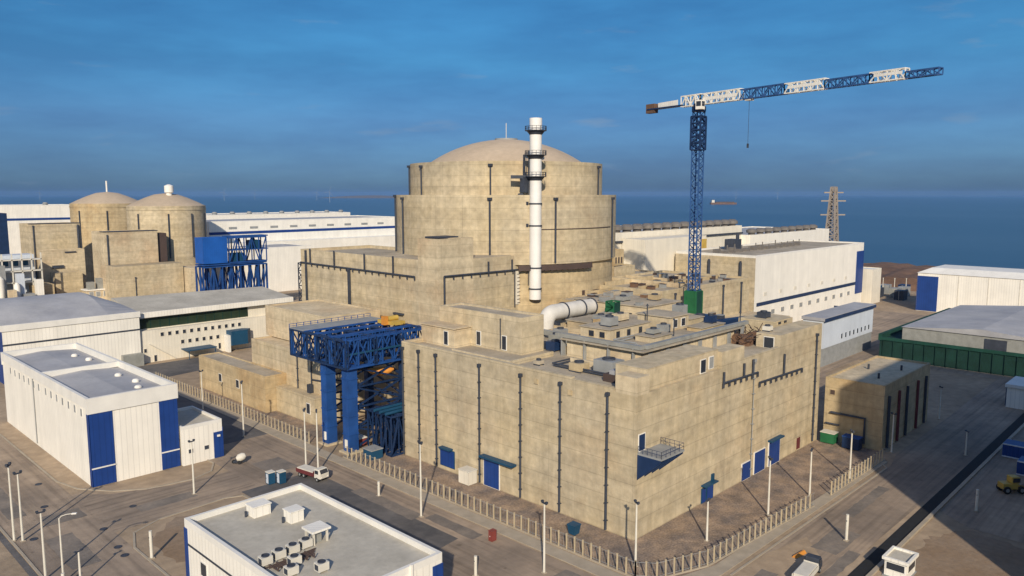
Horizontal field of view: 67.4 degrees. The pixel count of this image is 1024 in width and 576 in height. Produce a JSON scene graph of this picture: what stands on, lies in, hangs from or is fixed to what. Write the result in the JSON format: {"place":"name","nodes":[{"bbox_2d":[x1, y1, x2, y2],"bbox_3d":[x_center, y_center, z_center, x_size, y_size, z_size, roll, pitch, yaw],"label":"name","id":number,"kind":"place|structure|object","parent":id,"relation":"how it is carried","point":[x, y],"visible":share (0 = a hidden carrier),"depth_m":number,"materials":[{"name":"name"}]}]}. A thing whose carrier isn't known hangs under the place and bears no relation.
{"place":"outdoors","nodes":[
{"label":"outdoors","id":0,"kind":"place"},
{"bbox_2d":[0,436,165,575],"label":"side road","id":1,"kind":"structure","parent":0,"point":[54,496],"depth_m":127.14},
{"bbox_2d":[5,462,17,540],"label":"light pole","id":2,"kind":"object","parent":1,"relation":"on","point":[11,504],"visible":1,"depth_m":121.82,"materials":[{"name":"metal"}]},
{"bbox_2d":[0,488,26,519],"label":"road patch","id":3,"kind":"object","parent":1,"relation":"on","point":[5,509],"visible":0.91,"depth_m":135.62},
{"bbox_2d":[12,470,25,541],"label":"light pole","id":4,"kind":"object","parent":1,"relation":"on","point":[21,521],"visible":1,"depth_m":121.72,"materials":[{"name":"metal"}]},
{"bbox_2d":[42,508,87,525],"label":"road patch","id":5,"kind":"object","parent":1,"relation":"on","point":[50,520],"visible":0.95,"depth_m":131.83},
{"bbox_2d":[45,532,101,569],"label":"road patch","id":6,"kind":"object","parent":1,"relation":"on","point":[71,542],"visible":1,"depth_m":119.26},
{"bbox_2d":[69,181,137,281],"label":"reactor building","id":7,"kind":"structure","parent":0,"point":[103,211],"depth_m":431.43,"materials":[{"name":"concrete"}]},
{"bbox_2d":[70,471,257,531],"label":"cross road","id":8,"kind":"structure","parent":0,"point":[114,512],"depth_m":139.66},
{"bbox_2d":[135,492,197,511],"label":"road patch","id":9,"kind":"object","parent":8,"relation":"on","point":[165,501],"visible":1,"depth_m":138.26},
{"bbox_2d":[126,184,209,287],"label":"reactor building","id":10,"kind":"structure","parent":0,"point":[179,220],"depth_m":398.68,"materials":[{"name":"beige concrete"}]},
{"bbox_2d":[138,357,266,443],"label":"asphalt","id":11,"kind":"structure","parent":0,"point":[232,430],"depth_m":201.01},
{"bbox_2d":[184,483,442,575],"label":"flat roofed building","id":12,"kind":"structure","parent":0,"point":[230,540],"depth_m":103.07,"materials":[{"name":"white metal"}]},
{"bbox_2d":[244,498,271,518],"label":"ventilation unit","id":13,"kind":"object","parent":12,"relation":"on","point":[258,508],"visible":1,"depth_m":110.26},
{"bbox_2d":[258,553,272,567],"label":"air conditioner","id":14,"kind":"object","parent":12,"relation":"on","point":[264,559],"visible":0.98,"depth_m":95.22,"materials":[{"name":"paint"}]},
{"bbox_2d":[271,546,285,560],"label":"air conditioner","id":15,"kind":"object","parent":12,"relation":"on","point":[277,553],"visible":0.95,"depth_m":96.85,"materials":[{"name":"paint"}]},
{"bbox_2d":[265,548,315,571],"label":"roof pipes","id":16,"kind":"object","parent":12,"relation":"on","point":[308,553],"visible":0.75,"depth_m":96.41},
{"bbox_2d":[283,562,298,575],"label":"air conditioner","id":17,"kind":"object","parent":12,"relation":"on","point":[290,569],"visible":1,"depth_m":92.73,"materials":[{"name":"paint"}]},
{"bbox_2d":[285,541,299,554],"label":"air conditioner","id":18,"kind":"object","parent":12,"relation":"on","point":[292,547],"visible":0.94,"depth_m":98.37,"materials":[{"name":"paint"}]},
{"bbox_2d":[282,504,304,523],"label":"ventilation unit","id":19,"kind":"object","parent":12,"relation":"on","point":[294,513],"visible":1,"depth_m":108.20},
{"bbox_2d":[298,536,312,550],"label":"air conditioner","id":20,"kind":"object","parent":12,"relation":"on","point":[304,542],"visible":0.97,"depth_m":99.91,"materials":[{"name":"paint"}]},
{"bbox_2d":[302,520,330,545],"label":"exhaust hood","id":21,"kind":"object","parent":12,"relation":"on","point":[315,529],"visible":0.93,"depth_m":101.87,"materials":[{"name":"paint"}]},
{"bbox_2d":[314,559,328,574],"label":"air conditioner","id":22,"kind":"object","parent":12,"relation":"on","point":[321,565],"visible":1,"depth_m":93.66,"materials":[{"name":"paint"}]},
{"bbox_2d":[242,475,457,549],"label":"asphalt","id":23,"kind":"structure","parent":0,"point":[429,535],"depth_m":135.19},
{"bbox_2d":[296,464,328,481],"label":"truck","id":24,"kind":"object","parent":23,"relation":"on","point":[317,474],"visible":1,"depth_m":148.37,"materials":[{"name":"paint"}]},
{"bbox_2d":[351,488,419,519],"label":"road patch","id":25,"kind":"object","parent":23,"relation":"on","point":[397,508],"visible":1,"depth_m":137.37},
{"bbox_2d":[178,390,623,575],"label":"pavement","id":26,"kind":"structure","parent":0,"point":[562,555],"depth_m":138.80,"materials":[{"name":"concrete"}]},
{"bbox_2d":[210,434,592,575],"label":"road","id":27,"kind":"structure","parent":0,"point":[501,556],"depth_m":130.26,"materials":[{"name":"asphalt"}]},
{"bbox_2d":[252,457,296,472],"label":"road patch","id":28,"kind":"object","parent":27,"relation":"on","point":[276,464],"visible":0.78,"depth_m":157.17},
{"bbox_2d":[426,514,482,539],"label":"road patch","id":29,"kind":"object","parent":27,"relation":"on","point":[456,527],"visible":1,"depth_m":127.87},
{"bbox_2d":[541,499,547,573],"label":"light pole","id":30,"kind":"object","parent":27,"relation":"on","point":[544,503],"visible":1,"depth_m":111.49,"materials":[{"name":"metal"}]},
{"bbox_2d":[0,195,1023,268],"bbox_3d":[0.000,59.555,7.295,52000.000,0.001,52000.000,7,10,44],"label":"sea","id":31,"kind":"structure","parent":0,"point":[983,231],"depth_m":2255.76,"materials":[{"name":"liquid"}]},
{"bbox_2d":[0,288,1023,575],"bbox_3d":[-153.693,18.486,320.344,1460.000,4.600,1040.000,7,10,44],"label":"ground","id":32,"kind":"structure","parent":0,"point":[958,390],"depth_m":153.31,"materials":[{"name":"concrete"}]},
{"bbox_2d":[0,213,9,253],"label":"dark switch house","id":33,"kind":"structure","parent":32,"relation":"on","point":[4,243],"depth_m":401.21,"materials":[{"name":"blue metal"}]},
{"bbox_2d":[0,532,37,575],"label":"drain ditch","id":34,"kind":"object","parent":32,"relation":"on","point":[20,560],"depth_m":117.31,"materials":[{"name":"concrete"}]},
{"bbox_2d":[0,526,42,575],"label":"kerb","id":35,"kind":"structure","parent":32,"relation":"on","point":[31,564],"depth_m":118.11,"materials":[{"name":"concrete"}]},
{"bbox_2d":[0,252,43,298],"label":"pale pipe plant","id":36,"kind":"object","parent":32,"relation":"on","point":[17,274],"visible":0.69,"depth_m":352.32,"materials":[{"name":"metal"}]},
{"bbox_2d":[0,202,69,253],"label":"turbine hall","id":37,"kind":"structure","parent":32,"relation":"on","point":[43,212],"depth_m":556.01,"materials":[{"name":"grey metal"}]},
{"bbox_2d":[35,509,46,575],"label":"light pole","id":38,"kind":"object","parent":32,"relation":"on","point":[43,547],"visible":1,"depth_m":109.71,"materials":[{"name":"metal"}]},
{"bbox_2d":[19,222,86,294],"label":"reactor annex","id":39,"kind":"object","parent":32,"relation":"on","point":[57,245],"visible":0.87,"depth_m":380.58,"materials":[{"name":"beige concrete"}]},
{"bbox_2d":[0,292,143,383],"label":"vaulted hall","id":40,"kind":"structure","parent":32,"relation":"on","point":[108,327],"depth_m":238.02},
{"bbox_2d":[0,343,180,487],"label":"white hall","id":41,"kind":"structure","parent":32,"relation":"on","point":[92,418],"depth_m":154.13,"materials":[{"name":"grey metal"}]},
{"bbox_2d":[81,278,104,298],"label":"transformer shed","id":42,"kind":"structure","parent":32,"relation":"on","point":[97,291],"depth_m":369.49,"materials":[{"name":"concrete"}]},
{"bbox_2d":[0,434,213,491],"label":"curb","id":43,"kind":"structure","parent":32,"relation":"on","point":[31,460],"depth_m":148.57,"materials":[{"name":"concrete"}]},
{"bbox_2d":[91,230,204,300],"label":"reactor annex","id":44,"kind":"object","parent":32,"relation":"on","point":[128,263],"visible":0.88,"depth_m":374.28,"materials":[{"name":"concrete"}]},
{"bbox_2d":[152,511,205,562],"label":"dirt patch","id":45,"kind":"object","parent":32,"relation":"on","point":[168,540],"visible":0.35,"depth_m":123.11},
{"bbox_2d":[133,495,249,575],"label":"kerb corner","id":46,"kind":"object","parent":32,"relation":"on","point":[150,560],"visible":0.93,"depth_m":127.29,"materials":[{"name":"concrete"}]},
{"bbox_2d":[178,406,223,465],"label":"white annex","id":47,"kind":"object","parent":32,"relation":"on","point":[203,429],"visible":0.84,"depth_m":159.49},
{"bbox_2d":[111,286,292,362],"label":"long office","id":48,"kind":"structure","parent":32,"relation":"on","point":[179,325],"depth_m":267.01,"materials":[{"name":"white concrete"}]},
{"bbox_2d":[194,234,267,290],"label":"blue steel frame","id":49,"kind":"object","parent":32,"relation":"on","point":[212,253],"visible":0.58,"depth_m":344.21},
{"bbox_2d":[154,372,309,443],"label":"fence","id":50,"kind":"object","parent":32,"relation":"on","point":[238,406],"visible":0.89,"depth_m":192.09,"materials":[{"name":"concrete"}]},
{"bbox_2d":[178,384,342,441],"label":"gravel verge","id":51,"kind":"structure","parent":32,"relation":"on","point":[296,422],"depth_m":189.43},
{"bbox_2d":[227,243,310,291],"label":"white block","id":52,"kind":"structure","parent":32,"relation":"on","point":[283,259],"depth_m":435.69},
{"bbox_2d":[206,210,349,218],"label":"turbine hall","id":53,"kind":"structure","parent":32,"relation":"on","point":[216,215],"depth_m":571.39,"materials":[{"name":"grey metal"}]},
{"bbox_2d":[199,299,398,424],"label":"stepped building","id":54,"kind":"structure","parent":32,"relation":"on","point":[274,375],"depth_m":199.54,"materials":[{"name":"beige concrete"}]},
{"bbox_2d":[206,215,394,288],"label":"turbine hall","id":55,"kind":"structure","parent":32,"relation":"on","point":[332,231],"depth_m":499.03,"materials":[{"name":"grey metal"}]},
{"bbox_2d":[289,313,421,455],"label":"gantry","id":56,"kind":"object","parent":32,"relation":"on","point":[365,341],"visible":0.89,"depth_m":168.57,"materials":[{"name":"blue metal"}]},
{"bbox_2d":[378,315,404,326],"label":"hoist trolley","id":57,"kind":"object","parent":56,"relation":"on","point":[393,320],"visible":1,"depth_m":176.12,"materials":[{"name":"metal"}]},
{"bbox_2d":[367,401,402,456],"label":"pipe rack frame","id":58,"kind":"object","parent":32,"relation":"on","point":[390,416],"visible":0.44,"depth_m":164.42,"materials":[{"name":"blue metal"}]},
{"bbox_2d":[300,235,519,385],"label":"fuel building","id":59,"kind":"structure","parent":32,"relation":"on","point":[430,278],"depth_m":205.97,"materials":[{"name":"beige concrete"}]},
{"bbox_2d":[343,446,635,575],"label":"fence","id":60,"kind":"object","parent":32,"relation":"on","point":[513,524],"visible":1,"depth_m":130.29,"materials":[{"name":"concrete"}]},
{"bbox_2d":[393,123,615,313],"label":"containment building","id":61,"kind":"structure","parent":32,"relation":"on","point":[471,190],"depth_m":216.12,"materials":[{"name":"concrete"}]},
{"bbox_2d":[511,118,546,299],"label":"exhaust stack","id":62,"kind":"object","parent":61,"relation":"on","point":[535,155],"visible":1,"depth_m":208.85,"materials":[{"name":"white paint"}]},
{"bbox_2d":[400,294,821,540],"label":"concrete block","id":63,"kind":"structure","parent":32,"relation":"on","point":[661,435],"depth_m":141.83,"materials":[{"name":"beige concrete"}]},
{"bbox_2d":[440,449,454,469],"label":"door","id":64,"kind":"structure","parent":63,"relation":"in","point":[447,459],"depth_m":153.08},
{"bbox_2d":[483,459,499,490],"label":"door","id":65,"kind":"structure","parent":63,"relation":"in","point":[491,470],"depth_m":144.47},
{"bbox_2d":[546,339,560,351],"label":"ventilation unit","id":66,"kind":"object","parent":63,"relation":"on","point":[553,345],"visible":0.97,"depth_m":153.77,"materials":[{"name":"blue metal"}]},
{"bbox_2d":[540,298,597,329],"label":"elbow duct","id":67,"kind":"object","parent":63,"relation":"on","point":[562,311],"visible":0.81,"depth_m":180.38,"materials":[{"name":"grey metal"}]},
{"bbox_2d":[552,357,603,375],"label":"pipe run","id":68,"kind":"object","parent":63,"relation":"on","point":[556,363],"visible":0.51,"depth_m":138.00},
{"bbox_2d":[569,360,589,372],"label":"ventilation unit","id":69,"kind":"object","parent":63,"relation":"on","point":[576,366],"visible":0.95,"depth_m":135.74,"materials":[{"name":"metal"}]},
{"bbox_2d":[555,332,643,359],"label":"air duct","id":70,"kind":"object","parent":63,"relation":"on","point":[597,340],"visible":0.81,"depth_m":144.37,"materials":[{"name":"grey metal"}]},
{"bbox_2d":[593,356,624,373],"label":"ventilation unit","id":71,"kind":"object","parent":63,"relation":"on","point":[605,364],"visible":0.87,"depth_m":133.31,"materials":[{"name":"grey metal"}]},
{"bbox_2d":[600,315,617,326],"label":"ventilation unit","id":72,"kind":"object","parent":63,"relation":"on","point":[608,320],"visible":1,"depth_m":148.96,"materials":[{"name":"grey metal"}]},
{"bbox_2d":[605,300,619,312],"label":"ventilation unit","id":73,"kind":"object","parent":63,"relation":"on","point":[611,306],"visible":0.63,"depth_m":178.17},
{"bbox_2d":[643,320,748,354],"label":"air duct","id":74,"kind":"object","parent":63,"relation":"on","point":[691,335],"visible":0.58,"depth_m":151.16,"materials":[{"name":"grey metal"}]},
{"bbox_2d":[741,460,750,481],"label":"door","id":75,"kind":"structure","parent":63,"relation":"in","point":[745,467],"depth_m":148.57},
{"bbox_2d":[731,323,762,346],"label":"scaffold heap","id":76,"kind":"object","parent":63,"relation":"on","point":[748,339],"visible":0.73,"depth_m":160.42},
{"bbox_2d":[753,447,765,474],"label":"door","id":77,"kind":"structure","parent":63,"relation":"in","point":[759,456],"depth_m":152.50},
{"bbox_2d":[767,439,779,466],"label":"door","id":78,"kind":"structure","parent":63,"relation":"in","point":[773,448],"depth_m":157.19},
{"bbox_2d":[573,249,651,295],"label":"auxiliary building","id":79,"kind":"structure","parent":32,"relation":"on","point":[619,267],"depth_m":263.72,"materials":[{"name":"concrete"}]},
{"bbox_2d":[600,270,789,317],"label":"auxiliary building","id":80,"kind":"structure","parent":32,"relation":"on","point":[728,298],"depth_m":237.70,"materials":[{"name":"beige concrete"}]},
{"bbox_2d":[646,67,943,313],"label":"tower crane","id":81,"kind":"object","parent":80,"relation":"on","point":[693,299],"visible":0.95,"depth_m":208.79,"materials":[{"name":"blue metal"}]},
{"bbox_2d":[615,219,828,270],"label":"turbine hall","id":82,"kind":"structure","parent":32,"relation":"on","point":[651,247],"depth_m":343.30,"materials":[{"name":"white paint"}]},
{"bbox_2d":[732,537,818,575],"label":"dirt strip","id":83,"kind":"object","parent":32,"relation":"on","point":[781,561],"visible":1,"depth_m":115.70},
{"bbox_2d":[683,459,886,575],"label":"pavement corner","id":84,"kind":"object","parent":32,"relation":"on","point":[728,563],"visible":0.93,"depth_m":124.28,"materials":[{"name":"concrete"}]},
{"bbox_2d":[831,448,884,494],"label":"fence","id":85,"kind":"object","parent":84,"relation":"on","point":[867,463],"visible":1,"depth_m":149.70,"materials":[{"name":"concrete"}]},
{"bbox_2d":[730,462,886,575],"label":"kerb front","id":86,"kind":"structure","parent":32,"relation":"on","point":[791,533],"depth_m":128.17,"materials":[{"name":"concrete"}]},
{"bbox_2d":[820,187,845,240],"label":"pylon","id":87,"kind":"object","parent":32,"relation":"on","point":[832,202],"visible":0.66,"depth_m":555.84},
{"bbox_2d":[861,267,881,303],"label":"cream cabin","id":88,"kind":"object","parent":32,"relation":"on","point":[871,285],"visible":0.58,"depth_m":387.21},
{"bbox_2d":[823,355,929,450],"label":"concrete building","id":89,"kind":"structure","parent":32,"relation":"on","point":[864,399],"depth_m":171.00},
{"bbox_2d":[819,310,1023,542],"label":"asphalt yard","id":90,"kind":"structure","parent":32,"relation":"on","point":[928,466],"depth_m":160.72,"materials":[{"name":"asphalt"}]},
{"bbox_2d":[801,302,875,366],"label":"white annex","id":91,"kind":"object","parent":90,"relation":"on","point":[846,330],"visible":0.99,"depth_m":257.39,"materials":[{"name":"grey metal"}]},
{"bbox_2d":[996,474,1023,493],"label":"wheel loader","id":92,"kind":"object","parent":90,"relation":"on","point":[1010,483],"visible":1,"depth_m":141.64,"materials":[{"name":"yellow paint"}]},
{"bbox_2d":[1002,439,1023,458],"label":"container","id":93,"kind":"object","parent":90,"relation":"on","point":[1013,449],"visible":0.94,"depth_m":160.87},
{"bbox_2d":[1005,376,1023,409],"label":"white cabin","id":94,"kind":"object","parent":90,"relation":"on","point":[1014,397],"visible":1,"depth_m":198.30,"materials":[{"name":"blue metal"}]},
{"bbox_2d":[848,413,1023,575],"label":"ditch","id":95,"kind":"object","parent":32,"relation":"in","point":[869,563],"visible":1,"depth_m":136.46,"materials":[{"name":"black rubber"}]},
{"bbox_2d":[866,423,1023,575],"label":"ditch kerb","id":96,"kind":"structure","parent":32,"relation":"on","point":[904,541],"depth_m":136.15,"materials":[{"name":"concrete"}]},
{"bbox_2d":[913,530,1023,575],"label":"dirt verge","id":97,"kind":"structure","parent":32,"relation":"on","point":[966,553],"depth_m":117.01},
{"bbox_2d":[882,546,918,575],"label":"site booth","id":98,"kind":"object","parent":97,"relation":"on","point":[899,561],"visible":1,"depth_m":111.07,"materials":[{"name":"grey metal"}]},
{"bbox_2d":[885,560,905,574],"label":"window","id":99,"kind":"structure","parent":98,"relation":"in","point":[889,565],"depth_m":110.34,"materials":[{"name":"black glass"}]},
{"bbox_2d":[915,265,1023,311],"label":"white store","id":100,"kind":"structure","parent":32,"relation":"on","point":[941,287],"depth_m":351.46,"materials":[{"name":"paint"}]},
{"bbox_2d":[0,0,1023,195],"label":"sky","id":101,"kind":"structure","parent":0,"point":[139,97],"materials":[{"name":"blue"}]},
{"bbox_2d":[349,438,881,575],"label":"gravel","id":102,"kind":"structure","parent":0,"point":[734,510],"depth_m":134.81,"materials":[{"name":"gravel"}]},
{"bbox_2d":[362,444,382,459],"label":"site crate","id":103,"kind":"object","parent":102,"relation":"on","point":[374,450],"visible":1,"depth_m":160.74,"materials":[{"name":"blue metal"}]},
{"bbox_2d":[458,465,477,485],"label":"site crate","id":104,"kind":"object","parent":102,"relation":"on","point":[467,475],"visible":1,"depth_m":146.37,"materials":[{"name":"paint"}]},
{"bbox_2d":[567,521,580,535],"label":"bin","id":105,"kind":"object","parent":102,"relation":"on","point":[574,527],"visible":0.99,"depth_m":124.40,"materials":[{"name":"blue plastic"}]},
{"bbox_2d":[635,493,814,575],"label":"fence","id":106,"kind":"object","parent":102,"relation":"on","point":[810,506],"visible":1,"depth_m":118.77,"materials":[{"name":"concrete"}]},
{"bbox_2d":[820,429,838,443],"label":"equipment box","id":107,"kind":"object","parent":102,"relation":"on","point":[828,436],"visible":1,"depth_m":170.21,"materials":[{"name":"paint"}]},
{"bbox_2d":[842,433,862,450],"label":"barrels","id":108,"kind":"object","parent":102,"relation":"on","point":[856,442],"visible":0.86,"depth_m":166.13,"materials":[{"name":"blue metal"}]},
{"bbox_2d":[675,234,863,321],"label":"turbine hall","id":109,"kind":"structure","parent":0,"point":[796,280],"depth_m":333.49,"materials":[{"name":"metal"}]},
{"bbox_2d":[763,466,921,575],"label":"front road","id":110,"kind":"structure","parent":0,"point":[879,517],"depth_m":130.64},
{"bbox_2d":[792,553,821,575],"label":"truck","id":111,"kind":"object","parent":110,"relation":"on","point":[810,565],"visible":1,"depth_m":110.98,"materials":[{"name":"paint"}]},
{"bbox_2d":[811,527,860,554],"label":"road patch","id":112,"kind":"object","parent":110,"relation":"on","point":[833,542],"visible":1,"depth_m":122.35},
{"bbox_2d":[819,550,860,575],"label":"road patch","id":113,"kind":"object","parent":110,"relation":"on","point":[840,564],"visible":1,"depth_m":115.07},
{"bbox_2d":[842,486,888,516],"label":"road patch","id":114,"kind":"object","parent":110,"relation":"on","point":[861,505],"visible":0.97,"depth_m":138.04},
{"bbox_2d":[863,262,935,291],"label":"earth bank","id":115,"kind":"structure","parent":0,"point":[898,272],"depth_m":481.57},
{"bbox_2d":[878,305,1023,376],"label":"netted building","id":116,"kind":"structure","parent":0,"point":[984,338],"depth_m":247.45,"materials":[{"name":"grey metal"}]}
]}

